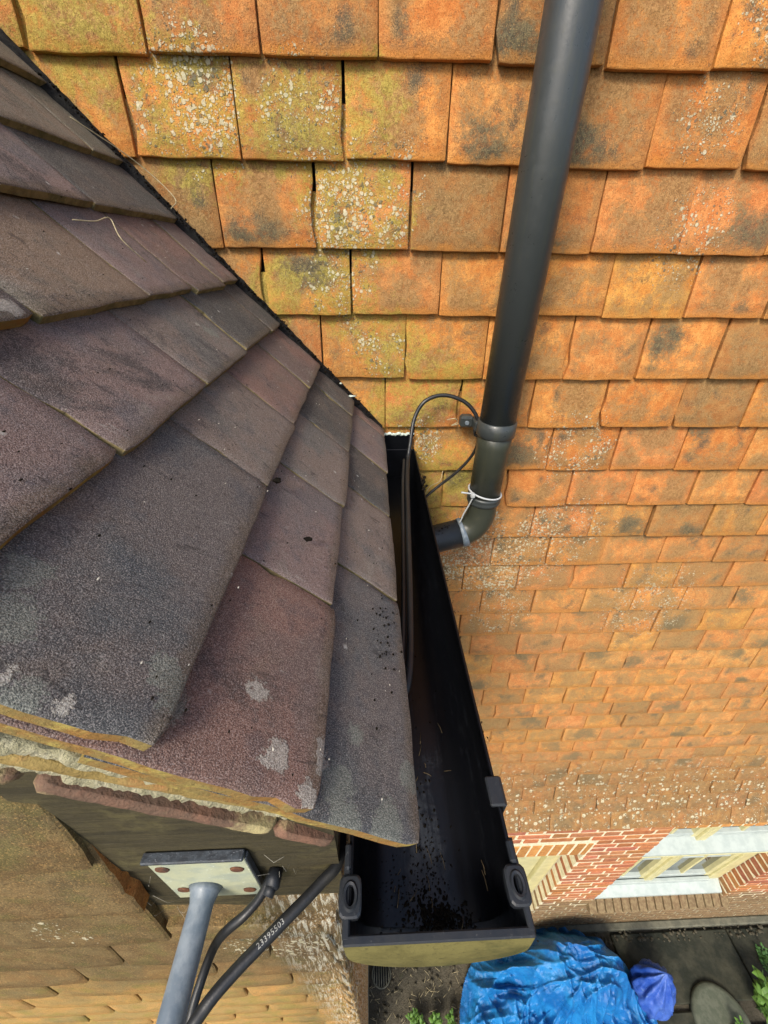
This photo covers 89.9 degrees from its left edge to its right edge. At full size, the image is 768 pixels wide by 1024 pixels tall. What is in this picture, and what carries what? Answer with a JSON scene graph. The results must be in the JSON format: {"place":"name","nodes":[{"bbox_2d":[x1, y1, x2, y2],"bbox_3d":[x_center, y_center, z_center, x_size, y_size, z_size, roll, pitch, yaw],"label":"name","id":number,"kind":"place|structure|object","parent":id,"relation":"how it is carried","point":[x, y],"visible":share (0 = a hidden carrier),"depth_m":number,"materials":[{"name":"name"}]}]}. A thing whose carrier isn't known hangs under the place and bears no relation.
{"place":"outdoors","nodes":[
{"label":"outdoors","id":0,"kind":"place"},
{"bbox_2d":[369,924,767,1023],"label":"ground","id":1,"kind":"structure","parent":0,"point":[425,1006],"depth_m":3.53,"materials":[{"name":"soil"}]},
{"bbox_2d":[0,28,419,1023],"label":"gabled bay","id":2,"kind":"object","parent":1,"relation":"on","point":[112,772],"visible":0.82,"depth_m":0.30,"materials":[{"name":"tile"}]},
{"bbox_2d":[72,217,146,262],"bbox_3d":[-0.302,-0.296,0.418,0.024,0.042,0.066,18,38,24],"label":"straw stalk","id":3,"kind":"object","parent":2,"relation":"on","point":[114,227],"visible":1,"depth_m":0.42,"materials":[{"name":"beige plant"}]},
{"bbox_2d":[70,117,175,208],"bbox_3d":[-0.392,-0.527,0.592,0.113,0.095,0.044,-16,37,-24],"label":"straw stalk","id":4,"kind":"object","parent":2,"relation":"on","point":[126,155],"visible":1,"depth_m":0.59,"materials":[{"name":"beige plant"}]},
{"bbox_2d":[0,184,399,799],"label":"pale grit","id":5,"kind":"object","parent":2,"relation":"on","point":[273,748],"visible":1,"depth_m":0.25,"materials":[{"name":"grey stone"}]},
{"bbox_2d":[140,848,263,1023],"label":"mast bracket","id":6,"kind":"object","parent":2,"relation":"attached to","point":[202,879],"visible":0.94,"depth_m":0.29,"materials":[{"name":"metal"}]},
{"bbox_2d":[0,183,406,775],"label":"roof debris","id":7,"kind":"object","parent":2,"relation":"on","point":[99,535],"visible":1,"depth_m":0.35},
{"bbox_2d":[35,71,373,419],"bbox_3d":[-0.256,-0.419,0.707,0.475,0.510,0.051,-1,34,-2],"label":"gap debris","id":8,"kind":"object","parent":2,"relation":"on","point":[113,149],"visible":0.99,"depth_m":0.66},
{"bbox_2d":[147,857,296,918],"bbox_3d":[-0.144,0.326,0.331,0.149,0.166,0.005,-1,34,-2],"label":"cobweb","id":9,"kind":"object","parent":2,"relation":"on","point":[187,907],"visible":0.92,"depth_m":0.33},
{"bbox_2d":[184,868,269,1023],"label":"black cable","id":10,"kind":"object","parent":2,"relation":"attached to","point":[237,921],"visible":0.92,"depth_m":0.30,"materials":[{"name":"black rubber"}]},
{"bbox_2d":[186,832,346,1023],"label":"printed cable","id":11,"kind":"object","parent":2,"relation":"attached to","point":[249,956],"visible":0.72,"depth_m":0.28,"materials":[{"name":"black rubber"}]},
{"bbox_2d":[263,867,282,898],"bbox_3d":[-0.089,0.298,0.310,0.012,0.012,0.018,4,34,5],"label":"cable gland","id":12,"kind":"object","parent":2,"relation":"attached to","point":[273,881],"visible":1,"depth_m":0.31,"materials":[{"name":"grey plastic"}]},
{"bbox_2d":[272,477,280,483],"bbox_3d":[-0.107,-0.032,0.385,0.009,0.006,0.008,-1,34,-2],"label":"moss crumb","id":13,"kind":"object","parent":2,"relation":"on","point":[276,480],"visible":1,"depth_m":0.38,"materials":[{"name":"black plant"}]},
{"bbox_2d":[303,537,311,541],"bbox_3d":[-0.072,0.026,0.364,0.009,0.005,0.007,-1,34,-2],"label":"moss crumb","id":14,"kind":"object","parent":2,"relation":"on","point":[306,539],"visible":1,"depth_m":0.36,"materials":[{"name":"black plant"}]},
{"bbox_2d":[339,432,535,966],"bbox_3d":[0.025,0.084,0.596,0.141,0.123,0.797,-1,34,-2],"label":"gutter","id":15,"kind":"object","parent":2,"relation":"attached to","point":[465,798],"visible":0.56,"depth_m":0.35,"materials":[{"name":"black plastic"}]},
{"bbox_2d":[401,459,405,661],"bbox_3d":[0.028,0.048,0.600,0.038,0.023,0.549,4,34,5],"label":"thin cable","id":16,"kind":"object","parent":15,"relation":"in","point":[403,599],"visible":0.67,"depth_m":0.55,"materials":[{"name":"black rubber"}]},
{"bbox_2d":[394,638,487,926],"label":"twig litter","id":17,"kind":"object","parent":15,"relation":"in","point":[427,849],"visible":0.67,"depth_m":0.33,"materials":[{"name":"brown wood"}]},
{"bbox_2d":[346,491,538,941],"bbox_3d":[0.029,0.172,0.495,0.134,0.078,0.862,-1,34,-2],"label":"gutter moss","id":18,"kind":"object","parent":15,"relation":"in","point":[445,915],"visible":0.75,"depth_m":0.32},
{"bbox_2d":[372,966,390,988],"bbox_3d":[-0.025,4.338,3.613,0.184,0.044,0.184,-1,34,-2],"label":"drain cover","id":19,"kind":"object","parent":1,"relation":"on","point":[381,977],"visible":0.72,"depth_m":3.59,"materials":[{"name":"black metal"}]},
{"bbox_2d":[0,0,767,932],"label":"house wall","id":20,"kind":"structure","parent":1,"relation":"on","point":[338,178],"depth_m":0.77,"materials":[{"name":"tile"}]},
{"bbox_2d":[433,0,604,552],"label":"downpipe","id":21,"kind":"object","parent":20,"relation":"attached to","point":[568,34],"visible":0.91,"depth_m":0.60,"materials":[{"name":"black plastic"}]},
{"bbox_2d":[405,393,478,693],"bbox_3d":[0.046,-0.029,0.609,0.143,0.142,0.646,11,35,14],"label":"thin cable","id":22,"kind":"object","parent":21,"relation":"attached to","point":[410,647],"visible":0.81,"depth_m":0.59,"materials":[{"name":"black plastic"}]},
{"bbox_2d":[426,437,476,497],"bbox_3d":[0.139,-0.091,0.916,0.149,0.213,0.022,2,34,1],"label":"thin cable","id":23,"kind":"object","parent":21,"relation":"hanging from","point":[462,466],"visible":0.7,"depth_m":0.92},
{"bbox_2d":[459,498,472,523],"bbox_3d":[0.189,-0.003,0.887,0.026,0.082,0.004,22,39,29],"label":"cable tie","id":24,"kind":"object","parent":21,"relation":"attached to","point":[465,510],"visible":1,"depth_m":0.89,"materials":[{"name":"white plastic"}]},
{"bbox_2d":[461,484,501,500],"bbox_3d":[0.220,-0.052,0.880,0.102,0.025,0.078,-1,34,-2],"label":"cable tie","id":25,"kind":"object","parent":21,"relation":"attached to","point":[472,495],"visible":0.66,"depth_m":0.85,"materials":[{"name":"white plastic"}]},
{"bbox_2d":[595,825,767,898],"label":"window","id":26,"kind":"structure","parent":20,"relation":"in","point":[687,861],"depth_m":3.25,"materials":[{"name":"beige paint"}]},
{"bbox_2d":[370,966,458,1023],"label":"straw litter","id":27,"kind":"object","parent":1,"relation":"on","point":[414,995],"visible":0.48,"depth_m":3.52,"materials":[{"name":"brown plant"}]},
{"bbox_2d":[405,1008,424,1023],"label":"fern weed","id":28,"kind":"object","parent":1,"relation":"on","point":[414,1016],"visible":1,"depth_m":3.34,"materials":[{"name":"green plant"}]},
{"bbox_2d":[428,1011,442,1023],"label":"fern weed","id":29,"kind":"object","parent":1,"relation":"on","point":[434,1017],"visible":1,"depth_m":3.33,"materials":[{"name":"green plant"}]},
{"bbox_2d":[444,1008,456,1023],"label":"fern weed","id":30,"kind":"object","parent":1,"relation":"on","point":[449,1017],"visible":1,"depth_m":3.32,"materials":[{"name":"green plant"}]},
{"bbox_2d":[459,927,657,1023],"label":"tarpaulin","id":31,"kind":"object","parent":1,"relation":"on","point":[561,975],"visible":0.81,"depth_m":3.31,"materials":[{"name":"blue plastic"}]},
{"bbox_2d":[752,965,767,1023],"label":"leafy plant","id":32,"kind":"object","parent":1,"relation":"on","point":[760,995],"visible":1,"depth_m":3.38,"materials":[{"name":"green plant"}]},
{"bbox_2d":[610,926,767,1023],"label":"path","id":33,"kind":"structure","parent":0,"point":[688,965],"depth_m":3.71,"materials":[{"name":"grey concrete"}]},
{"bbox_2d":[628,958,675,1020],"bbox_3d":[2.391,4.229,3.419,0.355,0.616,0.342,-1,34,-2],"label":"plastic sack","id":34,"kind":"object","parent":33,"relation":"on","point":[652,985],"visible":0.91,"depth_m":3.33,"materials":[{"name":"blue plastic"}]},
{"bbox_2d":[689,981,750,1023],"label":"stone disc","id":35,"kind":"object","parent":33,"relation":"on","point":[712,1003],"visible":1,"depth_m":3.44,"materials":[{"name":"grey stone"}]},
{"bbox_2d":[732,1015,743,1023],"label":"leafy plant","id":36,"kind":"object","parent":33,"relation":"on","point":[737,1020],"visible":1,"depth_m":3.30,"materials":[{"name":"green plant"}]},
{"bbox_2d":[755,942,767,972],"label":"leafy plant","id":37,"kind":"object","parent":33,"relation":"on","point":[763,955],"visible":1,"depth_m":3.71,"materials":[{"name":"green plant"}]}
]}

